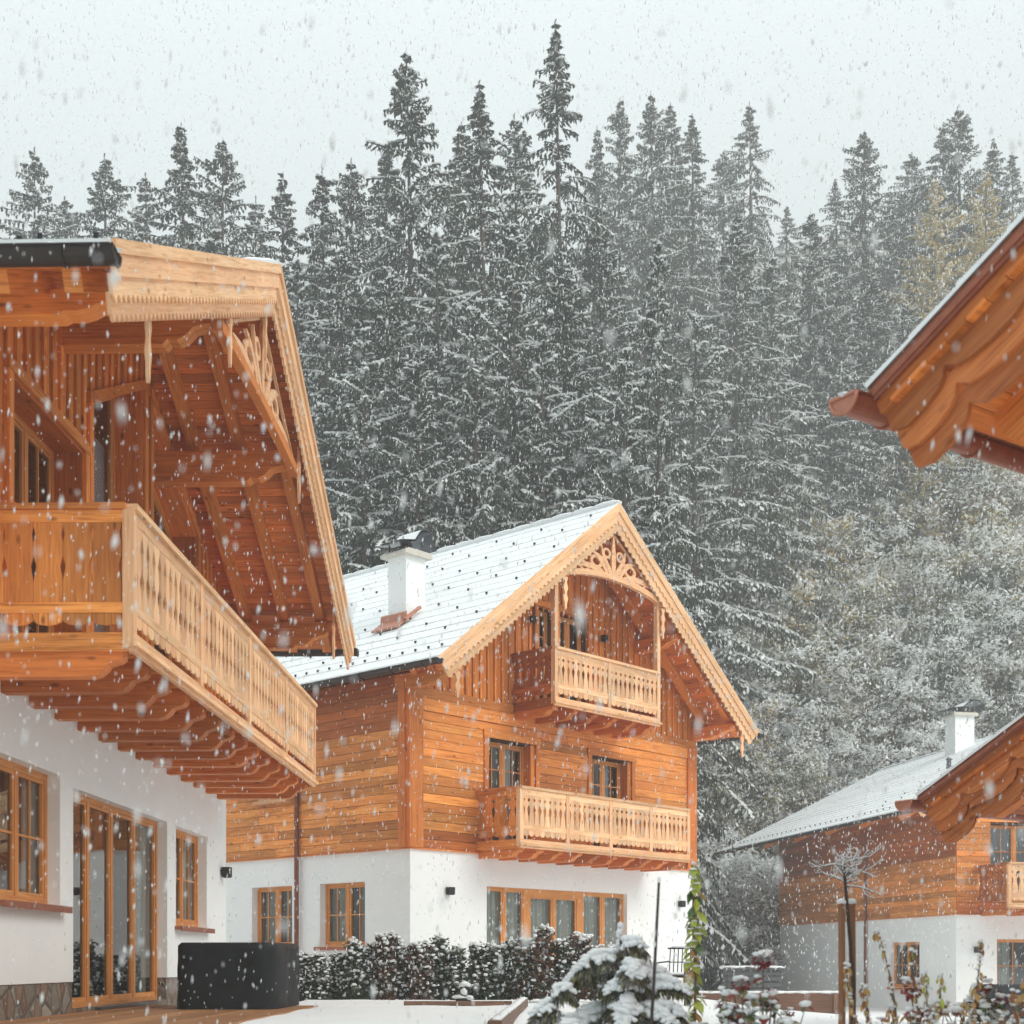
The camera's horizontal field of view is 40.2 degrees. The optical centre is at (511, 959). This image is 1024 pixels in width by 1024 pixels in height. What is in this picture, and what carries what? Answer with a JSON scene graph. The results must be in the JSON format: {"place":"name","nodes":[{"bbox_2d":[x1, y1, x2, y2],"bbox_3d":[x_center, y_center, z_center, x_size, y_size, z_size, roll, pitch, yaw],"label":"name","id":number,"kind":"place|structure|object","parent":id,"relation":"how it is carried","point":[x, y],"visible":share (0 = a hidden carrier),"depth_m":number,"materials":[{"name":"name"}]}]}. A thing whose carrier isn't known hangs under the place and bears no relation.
{"place":"outdoors","nodes":[
{"label":"outdoors","id":0,"kind":"place"},
{"bbox_2d":[0,0,1023,1023],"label":"falling snow","id":1,"kind":"structure","parent":0,"point":[351,609],"depth_m":13.01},
{"bbox_2d":[0,0,1023,387],"label":"sky","id":2,"kind":"structure","parent":0,"point":[601,56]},
{"bbox_2d":[379,227,1022,1023],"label":"ground","id":3,"kind":"structure","parent":0,"point":[713,1019],"depth_m":92.54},
{"bbox_2d":[0,146,78,238],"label":"spruce tree","id":4,"kind":"object","parent":3,"relation":"on","point":[33,198],"visible":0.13,"depth_m":74.58,"materials":[{"name":"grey plant"}]},
{"bbox_2d":[74,153,148,240],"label":"spruce tree","id":5,"kind":"object","parent":3,"relation":"on","point":[102,173],"visible":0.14,"depth_m":74.57,"materials":[{"name":"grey plant"}]},
{"bbox_2d":[0,1005,317,1023],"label":"wooden terrace","id":6,"kind":"structure","parent":3,"relation":"on","point":[128,1015],"depth_m":13.88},
{"bbox_2d":[177,942,299,1008],"bbox_3d":[-3.236,0.177,16.737,1.200,0.755,1.859,0,0,0],"label":"furniture cover","id":7,"kind":"object","parent":6,"relation":"on","point":[268,963],"visible":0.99,"depth_m":15.84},
{"bbox_2d":[0,232,360,1020],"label":"chalet","id":8,"kind":"object","parent":3,"relation":"on","point":[158,316],"visible":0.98,"depth_m":15.53,"materials":[{"name":"brown paint"}]},
{"bbox_2d":[14,412,53,632],"bbox_3d":[-4.953,-4.130,13.957,0.080,2.560,1.980,0,0,1],"label":"window","id":9,"kind":"structure","parent":8,"relation":"in","point":[25,435],"depth_m":14.26,"materials":[{"name":"brown wood"}]},
{"bbox_2d":[0,758,72,913],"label":"window","id":10,"kind":"structure","parent":8,"relation":"in","point":[20,893],"depth_m":13.96,"materials":[{"name":"brown wood"}]},
{"bbox_2d":[72,792,156,1007],"bbox_3d":[-4.812,-0.650,16.614,0.192,2.340,3.660,0,0,1],"label":"terrace door","id":11,"kind":"structure","parent":8,"relation":"in","point":[136,965],"depth_m":17.34,"materials":[{"name":"brown wood"}]},
{"bbox_2d":[175,829,214,933],"bbox_3d":[-4.617,-1.100,19.735,0.427,1.420,1.850,0,0,1],"label":"window","id":12,"kind":"structure","parent":8,"relation":"in","point":[182,837],"depth_m":20.13,"materials":[{"name":"brown wood"}]},
{"bbox_2d":[147,122,217,251],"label":"spruce tree","id":13,"kind":"object","parent":3,"relation":"on","point":[179,147],"visible":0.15,"depth_m":67.51,"materials":[{"name":"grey plant"}]},
{"bbox_2d":[169,138,269,257],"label":"spruce tree","id":14,"kind":"object","parent":3,"relation":"on","point":[218,199],"visible":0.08,"depth_m":71.91,"materials":[{"name":"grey plant"}]},
{"bbox_2d":[249,173,328,392],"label":"spruce tree","id":15,"kind":"object","parent":3,"relation":"on","point":[286,200],"visible":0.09,"depth_m":69.54,"materials":[{"name":"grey plant"}]},
{"bbox_2d":[284,258,362,538],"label":"spruce tree","id":16,"kind":"object","parent":3,"relation":"on","point":[300,289],"visible":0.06,"depth_m":52.95,"materials":[{"name":"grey plant"}]},
{"bbox_2d":[282,170,382,555],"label":"spruce tree","id":17,"kind":"object","parent":3,"relation":"on","point":[324,183],"visible":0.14,"depth_m":62.10,"materials":[{"name":"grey plant"}]},
{"bbox_2d":[301,158,401,546],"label":"spruce tree","id":18,"kind":"object","parent":3,"relation":"on","point":[346,202],"visible":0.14,"depth_m":65.78,"materials":[{"name":"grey plant"}]},
{"bbox_2d":[338,936,372,999],"bbox_3d":[-2.490,0.165,22.158,0.506,1.084,0.576,0,0,-40],"label":"hedge shrub","id":19,"kind":"object","parent":3,"relation":"on","point":[354,967],"visible":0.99,"depth_m":22.09,"materials":[{"name":"green plant"}]},
{"bbox_2d":[299,239,424,574],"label":"spruce tree","id":20,"kind":"object","parent":3,"relation":"on","point":[337,331],"visible":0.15,"depth_m":50.99,"materials":[{"name":"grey plant"}]},
{"bbox_2d":[317,326,439,574],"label":"spruce tree","id":21,"kind":"object","parent":3,"relation":"on","point":[379,519],"visible":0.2,"depth_m":47.82,"materials":[{"name":"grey plant"}]},
{"bbox_2d":[326,143,434,476],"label":"spruce tree","id":22,"kind":"object","parent":3,"relation":"on","point":[386,207],"visible":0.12,"depth_m":71.34,"materials":[{"name":"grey plant"}]},
{"bbox_2d":[241,997,527,1023],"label":"raised bed","id":23,"kind":"object","parent":3,"relation":"on","point":[362,1012],"visible":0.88,"depth_m":14.94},
{"bbox_2d":[372,930,404,999],"bbox_3d":[-1.963,0.110,22.211,0.588,1.171,0.521,0,0,11],"label":"hedge shrub","id":24,"kind":"object","parent":3,"relation":"on","point":[391,963],"visible":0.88,"depth_m":22.12,"materials":[{"name":"green plant"}]},
{"bbox_2d":[324,259,470,573],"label":"spruce tree","id":25,"kind":"object","parent":3,"relation":"on","point":[380,312],"visible":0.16,"depth_m":49.71,"materials":[{"name":"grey plant"}]},
{"bbox_2d":[336,344,490,572],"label":"spruce tree","id":26,"kind":"object","parent":3,"relation":"on","point":[417,376],"visible":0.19,"depth_m":47.66,"materials":[{"name":"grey plant"}]},
{"bbox_2d":[328,49,510,553],"bbox_3d":[-4.122,-19.773,57.782,12.000,36.309,12.411,0,0,44],"label":"spruce tree","id":27,"kind":"object","parent":3,"relation":"on","point":[405,99],"visible":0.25,"depth_m":57.67,"materials":[{"name":"green plant"}]},
{"bbox_2d":[405,939,438,999],"bbox_3d":[-1.409,0.187,22.081,0.588,1.024,0.521,0,0,12],"label":"hedge shrub","id":28,"kind":"object","parent":3,"relation":"on","point":[422,982],"visible":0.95,"depth_m":22.00,"materials":[{"name":"green plant"}]},
{"bbox_2d":[383,230,508,546],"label":"spruce tree","id":29,"kind":"object","parent":3,"relation":"on","point":[441,263],"visible":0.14,"depth_m":51.90,"materials":[{"name":"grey plant"}]},
{"bbox_2d":[404,295,523,546],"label":"spruce tree","id":30,"kind":"object","parent":3,"relation":"on","point":[476,403],"visible":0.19,"depth_m":48.65,"materials":[{"name":"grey plant"}]},
{"bbox_2d":[396,122,536,504],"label":"spruce tree","id":31,"kind":"object","parent":3,"relation":"on","point":[453,231],"visible":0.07,"depth_m":69.60,"materials":[{"name":"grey plant"}]},
{"bbox_2d":[423,80,538,538],"bbox_3d":[-0.815,-21.269,60.622,8.600,32.738,9.078,0,0,26],"label":"spruce tree","id":32,"kind":"object","parent":3,"relation":"on","point":[482,153],"visible":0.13,"depth_m":59.80,"materials":[{"name":"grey plant"}]},
{"bbox_2d":[226,500,763,983],"bbox_3d":[-3.211,-3.891,32.297,14.620,10.283,10.307,0,0,42],"label":"chalet","id":33,"kind":"object","parent":3,"relation":"on","point":[562,696],"visible":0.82,"depth_m":27.02,"materials":[{"name":"brown paint"}]},
{"bbox_2d":[258,886,291,943],"bbox_3d":[-4.586,-0.850,27.823,1.270,1.200,0.191,0,0,42],"label":"window","id":34,"kind":"structure","parent":33,"relation":"in","point":[275,892],"depth_m":27.92,"materials":[{"name":"brown wood"}]},
{"bbox_2d":[314,882,364,950],"bbox_3d":[-3.100,-0.815,26.312,1.420,1.270,0.437,0,0,42],"label":"window","id":35,"kind":"structure","parent":33,"relation":"in","point":[344,903],"depth_m":26.57,"materials":[{"name":"brown wood"}]},
{"bbox_2d":[487,886,524,976],"bbox_3d":[-0.219,-0.375,27.056,0.191,2.050,1.200,0,0,42],"label":"window","id":36,"kind":"structure","parent":33,"relation":"in","point":[496,896],"depth_m":27.07,"materials":[{"name":"brown wood"}]},
{"bbox_2d":[525,889,581,971],"bbox_3d":[0.770,-0.375,28.152,0.191,2.050,1.750,0,0,42],"label":"french door","id":37,"kind":"structure","parent":33,"relation":"in","point":[547,899],"depth_m":28.17,"materials":[{"name":"brown wood"}]},
{"bbox_2d":[582,892,622,947],"bbox_3d":[1.828,-0.375,29.319,0.190,2.050,1.400,0,0,42],"label":"window","id":38,"kind":"structure","parent":33,"relation":"in","point":[595,921],"depth_m":29.28,"materials":[{"name":"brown wood"}]},
{"bbox_2d":[424,215,592,547],"bbox_3d":[-0.458,-12.060,50.393,9.699,29.397,9.875,0,0,-4],"label":"spruce tree","id":39,"kind":"object","parent":3,"relation":"on","point":[510,242],"visible":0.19,"depth_m":49.74,"materials":[{"name":"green plant"}]},
{"bbox_2d":[446,113,622,524],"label":"spruce tree","id":40,"kind":"object","parent":3,"relation":"on","point":[513,141],"visible":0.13,"depth_m":69.67,"materials":[{"name":"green plant"}]},
{"bbox_2d":[486,325,596,533],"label":"spruce tree","id":41,"kind":"object","parent":3,"relation":"on","point":[560,415],"visible":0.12,"depth_m":48.85,"materials":[{"name":"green plant"}]},
{"bbox_2d":[529,923,557,998],"bbox_3d":[0.505,0.055,22.091,0.588,1.263,0.521,0,0,-40],"label":"hedge shrub","id":42,"kind":"object","parent":3,"relation":"on","point":[541,942],"visible":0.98,"depth_m":21.99,"materials":[{"name":"green plant"}]},
{"bbox_2d":[526,981,582,1023],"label":"dwarf spruce","id":43,"kind":"object","parent":3,"relation":"on","point":[545,1010],"visible":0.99,"depth_m":8.32,"materials":[{"name":"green plant"}]},
{"bbox_2d":[501,19,629,520],"bbox_3d":[2.582,-23.039,62.590,8.600,37.155,9.078,0,0,33],"label":"spruce tree","id":44,"kind":"object","parent":3,"relation":"on","point":[563,100],"visible":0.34,"depth_m":61.84,"materials":[{"name":"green plant"}]},
{"bbox_2d":[568,125,653,527],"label":"spruce tree","id":45,"kind":"object","parent":3,"relation":"on","point":[597,179],"visible":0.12,"depth_m":96.03,"materials":[{"name":"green plant"}]},
{"bbox_2d":[502,248,729,887],"bbox_3d":[2.007,-11.652,51.864,10.309,30.056,9.968,0,0,-24],"label":"spruce tree","id":46,"kind":"object","parent":3,"relation":"on","point":[565,318],"visible":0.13,"depth_m":51.74,"materials":[{"name":"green plant"}]},
{"bbox_2d":[552,922,697,1023],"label":"dwarf spruce","id":47,"kind":"object","parent":3,"relation":"on","point":[633,996],"visible":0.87,"depth_m":8.84,"materials":[{"name":"snow"},{"name":"green conifer needles"},{"name":"bark"}]},
{"bbox_2d":[552,101,721,507],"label":"spruce tree","id":48,"kind":"object","parent":3,"relation":"on","point":[618,152],"visible":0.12,"depth_m":103.52,"materials":[{"name":"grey plant"}]},
{"bbox_2d":[546,212,756,878],"bbox_3d":[4.146,-17.587,63.819,12.128,33.704,11.727,0,0,-31],"label":"spruce tree","id":49,"kind":"object","parent":3,"relation":"on","point":[618,329],"visible":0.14,"depth_m":63.70,"materials":[{"name":"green plant"}]},
{"bbox_2d":[584,347,748,990],"bbox_3d":[3.788,-8.418,49.714,9.555,26.094,8.707,0,0,14],"label":"spruce tree","id":50,"kind":"object","parent":3,"relation":"on","point":[640,439],"visible":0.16,"depth_m":48.78,"materials":[{"name":"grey plant"}]},
{"bbox_2d":[604,91,740,567],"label":"spruce tree","id":51,"kind":"object","parent":3,"relation":"on","point":[650,109],"visible":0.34,"depth_m":99.56,"materials":[{"name":"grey plant"}]},
{"bbox_2d":[642,259,715,530],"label":"spruce tree","id":52,"kind":"object","parent":3,"relation":"on","point":[680,282],"visible":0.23,"depth_m":96.93,"materials":[{"name":"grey plant"}]},
{"bbox_2d":[608,229,751,987],"bbox_3d":[4.768,-10.821,50.080,7.074,30.649,7.203,0,0,-28],"label":"spruce tree","id":53,"kind":"object","parent":3,"relation":"on","point":[675,510],"visible":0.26,"depth_m":49.79,"materials":[{"name":"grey plant"}]},
{"bbox_2d":[640,102,721,414],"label":"spruce tree","id":54,"kind":"object","parent":3,"relation":"on","point":[675,135],"visible":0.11,"depth_m":108.01,"materials":[{"name":"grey plant"}]},
{"bbox_2d":[682,861,706,1022],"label":"climbing plant","id":55,"kind":"object","parent":3,"relation":"on","point":[693,912],"visible":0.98,"depth_m":9.99,"materials":[{"name":"green plant"}]},
{"bbox_2d":[656,115,743,456],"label":"spruce tree","id":56,"kind":"object","parent":3,"relation":"on","point":[690,134],"visible":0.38,"depth_m":103.71,"materials":[{"name":"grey plant"}]},
{"bbox_2d":[685,149,762,369],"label":"spruce tree","id":57,"kind":"object","parent":3,"relation":"on","point":[721,201],"visible":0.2,"depth_m":115.82,"materials":[{"name":"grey plant"}]},
{"bbox_2d":[634,308,816,855],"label":"spruce tree","id":58,"kind":"object","parent":3,"relation":"on","point":[699,370],"visible":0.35,"depth_m":69.24,"materials":[{"name":"green plant"}]},
{"bbox_2d":[692,852,787,990],"bbox_3d":[7.964,-1.209,55.635,9.291,6.779,8.570,0,0,-43],"label":"snowy bush","id":59,"kind":"object","parent":3,"relation":"on","point":[749,899],"visible":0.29,"depth_m":54.07,"materials":[{"name":"grey plant"}]},
{"bbox_2d":[705,102,797,391],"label":"spruce tree","id":60,"kind":"object","parent":3,"relation":"on","point":[750,227],"visible":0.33,"depth_m":112.07,"materials":[{"name":"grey plant"}]},
{"bbox_2d":[697,741,817,873],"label":"snowy bush","id":61,"kind":"object","parent":3,"relation":"on","point":[729,817],"visible":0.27,"depth_m":66.15,"materials":[{"name":"grey plant"}]},
{"bbox_2d":[709,949,813,1023],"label":"flowering plant","id":62,"kind":"object","parent":3,"relation":"on","point":[730,1011],"visible":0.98,"depth_m":8.55,"materials":[{"name":"red plant"}]},
{"bbox_2d":[664,212,862,763],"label":"spruce tree","id":63,"kind":"object","parent":3,"relation":"on","point":[737,372],"visible":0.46,"depth_m":75.46,"materials":[{"name":"green plant"}]},
{"bbox_2d":[697,694,832,850],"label":"snowy bush","id":64,"kind":"object","parent":3,"relation":"on","point":[761,757],"visible":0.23,"depth_m":66.68,"materials":[{"name":"grey plant"}]},
{"bbox_2d":[692,991,837,1013],"bbox_3d":[4.728,0.933,26.994,3.485,0.696,0.158,0,0,0],"label":"timber edging","id":65,"kind":"object","parent":3,"relation":"on","point":[824,1001],"visible":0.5,"depth_m":26.95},
{"bbox_2d":[686,257,870,693],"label":"spruce tree","id":66,"kind":"object","parent":3,"relation":"on","point":[767,276],"visible":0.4,"depth_m":79.56,"materials":[{"name":"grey plant"}]},
{"bbox_2d":[719,745,839,868],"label":"snowy bush","id":67,"kind":"object","parent":3,"relation":"on","point":[770,794],"visible":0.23,"depth_m":65.11,"materials":[{"name":"grey plant"}]},
{"bbox_2d":[698,693,876,830],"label":"snowy bush","id":68,"kind":"object","parent":3,"relation":"on","point":[805,730],"visible":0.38,"depth_m":67.74,"materials":[{"name":"grey plant"}]},
{"bbox_2d":[705,637,879,772],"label":"snowy bush","id":69,"kind":"object","parent":3,"relation":"on","point":[778,683],"visible":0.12,"depth_m":71.46,"materials":[{"name":"grey plant"}]},
{"bbox_2d":[721,578,876,721],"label":"snowy bush","id":70,"kind":"object","parent":3,"relation":"on","point":[797,598],"visible":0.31,"depth_m":74.32,"materials":[{"name":"grey plant"}]},
{"bbox_2d":[700,638,903,791],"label":"snowy bush","id":71,"kind":"object","parent":3,"relation":"on","point":[815,716],"visible":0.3,"depth_m":70.07,"materials":[{"name":"grey plant"}]},
{"bbox_2d":[719,511,906,664],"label":"snowy bush","id":72,"kind":"object","parent":3,"relation":"on","point":[833,525],"visible":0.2,"depth_m":78.61,"materials":[{"name":"grey plant"}]},
{"bbox_2d":[728,211,929,589],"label":"spruce tree","id":73,"kind":"object","parent":3,"relation":"on","point":[808,294],"visible":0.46,"depth_m":87.15,"materials":[{"name":"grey plant"}]},
{"bbox_2d":[754,569,920,723],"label":"snowy bush","id":74,"kind":"object","parent":3,"relation":"on","point":[855,608],"visible":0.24,"depth_m":75.18,"materials":[{"name":"grey plant"}]},
{"bbox_2d":[779,289,909,589],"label":"spruce tree","id":75,"kind":"object","parent":3,"relation":"on","point":[845,364],"visible":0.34,"depth_m":86.43,"materials":[{"name":"green plant"}]},
{"bbox_2d":[762,130,929,440],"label":"spruce tree","id":76,"kind":"object","parent":3,"relation":"on","point":[865,205],"visible":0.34,"depth_m":101.75,"materials":[{"name":"green plant"}]},
{"bbox_2d":[786,649,909,772],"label":"snowy bush","id":77,"kind":"object","parent":3,"relation":"on","point":[844,700],"visible":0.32,"depth_m":72.05,"materials":[{"name":"grey plant"}]},
{"bbox_2d":[808,843,887,1023],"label":"young tree","id":78,"kind":"object","parent":3,"relation":"on","point":[844,878],"visible":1,"depth_m":10.49,"materials":[{"name":"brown plant"}]},
{"bbox_2d":[789,538,945,656],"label":"snowy bush","id":79,"kind":"object","parent":3,"relation":"on","point":[884,562],"visible":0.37,"depth_m":79.04,"materials":[{"name":"grey plant"}]},
{"bbox_2d":[715,699,1023,1012],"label":"chalet","id":80,"kind":"object","parent":3,"relation":"on","point":[797,977],"visible":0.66,"depth_m":44.17,"materials":[{"name":"brown paint"}]},
{"bbox_2d":[894,713,1023,842],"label":"roof","id":81,"kind":"object","parent":80,"relation":"attached to","point":[1006,783],"visible":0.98,"depth_m":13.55,"materials":[{"name":"brown wood"}]},
{"bbox_2d":[990,825,1023,902],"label":"french door","id":82,"kind":"structure","parent":80,"relation":"in","point":[1010,835],"depth_m":40.54,"materials":[{"name":"brown wood"}]},
{"bbox_2d":[811,724,944,797],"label":"snowy bush","id":83,"kind":"object","parent":3,"relation":"on","point":[880,732],"visible":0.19,"depth_m":67.41,"materials":[{"name":"grey plant"}]},
{"bbox_2d":[809,271,952,584],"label":"spruce tree","id":84,"kind":"object","parent":3,"relation":"on","point":[872,333],"visible":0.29,"depth_m":87.54,"materials":[{"name":"green plant"}]},
{"bbox_2d":[806,576,966,707],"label":"snowy bush","id":85,"kind":"object","parent":3,"relation":"on","point":[910,625],"visible":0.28,"depth_m":76.26,"materials":[{"name":"grey plant"}]},
{"bbox_2d":[802,521,983,643],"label":"snowy bush","id":86,"kind":"object","parent":3,"relation":"on","point":[899,535],"visible":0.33,"depth_m":80.96,"materials":[{"name":"grey plant"}]},
{"bbox_2d":[841,151,954,373],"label":"spruce tree","id":87,"kind":"object","parent":3,"relation":"on","point":[912,163],"visible":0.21,"depth_m":107.59,"materials":[{"name":"green plant"}]},
{"bbox_2d":[796,636,1007,775],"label":"snowy bush","id":88,"kind":"object","parent":3,"relation":"on","point":[900,680],"visible":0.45,"depth_m":71.33,"materials":[{"name":"grey plant"}]},
{"bbox_2d":[845,455,960,569],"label":"snowy bush","id":89,"kind":"object","parent":3,"relation":"on","point":[910,507],"visible":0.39,"depth_m":85.01,"materials":[{"name":"grey plant"}]},
{"bbox_2d":[852,301,978,576],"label":"spruce tree","id":90,"kind":"object","parent":3,"relation":"on","point":[906,313],"visible":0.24,"depth_m":87.02,"materials":[{"name":"green plant"}]},
{"bbox_2d":[850,180,984,535],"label":"larch tree","id":91,"kind":"object","parent":3,"relation":"on","point":[927,222],"visible":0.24,"depth_m":89.63,"materials":[{"name":"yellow plant"}]},
{"bbox_2d":[819,624,1023,761],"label":"snowy bush","id":92,"kind":"object","parent":3,"relation":"on","point":[911,653],"visible":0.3,"depth_m":71.46,"materials":[{"name":"grey plant"}]},
{"bbox_2d":[828,210,1023,473],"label":"chalet","id":93,"kind":"object","parent":3,"relation":"on","point":[973,380],"visible":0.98,"depth_m":7.68,"materials":[{"name":"brown wood"}]},
{"bbox_2d":[895,125,975,316],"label":"spruce tree","id":94,"kind":"object","parent":3,"relation":"on","point":[934,168],"visible":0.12,"depth_m":104.38,"materials":[{"name":"green plant"}]},
{"bbox_2d":[855,564,1023,719],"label":"snowy bush","id":95,"kind":"object","parent":3,"relation":"on","point":[963,588],"visible":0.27,"depth_m":74.42,"materials":[{"name":"grey plant"}]},
{"bbox_2d":[890,107,1007,461],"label":"spruce tree","id":96,"kind":"object","parent":3,"relation":"on","point":[950,148],"visible":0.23,"depth_m":99.82,"materials":[{"name":"green plant"}]},
{"bbox_2d":[881,435,1023,545],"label":"snowy bush","id":97,"kind":"object","parent":3,"relation":"on","point":[959,480],"visible":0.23,"depth_m":85.83,"materials":[{"name":"grey plant"}]},
{"bbox_2d":[891,172,1019,527],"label":"larch tree","id":98,"kind":"object","parent":3,"relation":"on","point":[984,235],"visible":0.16,"depth_m":90.74,"materials":[{"name":"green plant"}]},
{"bbox_2d":[894,588,1023,738],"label":"snowy bush","id":99,"kind":"object","parent":3,"relation":"on","point":[999,653],"visible":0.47,"depth_m":73.04,"materials":[{"name":"grey plant"}]},
{"bbox_2d":[902,482,1023,642],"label":"snowy bush","id":100,"kind":"object","parent":3,"relation":"on","point":[1016,540],"visible":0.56,"depth_m":79.43,"materials":[{"name":"snow"}]},
{"bbox_2d":[913,453,1023,561],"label":"snowy bush","id":101,"kind":"object","parent":3,"relation":"on","point":[982,481],"visible":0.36,"depth_m":85.32,"materials":[{"name":"grey plant"}]},
{"bbox_2d":[916,583,1023,708],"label":"snowy bush","id":102,"kind":"object","parent":3,"relation":"on","point":[987,619],"visible":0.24,"depth_m":74.01,"materials":[{"name":"grey plant"}]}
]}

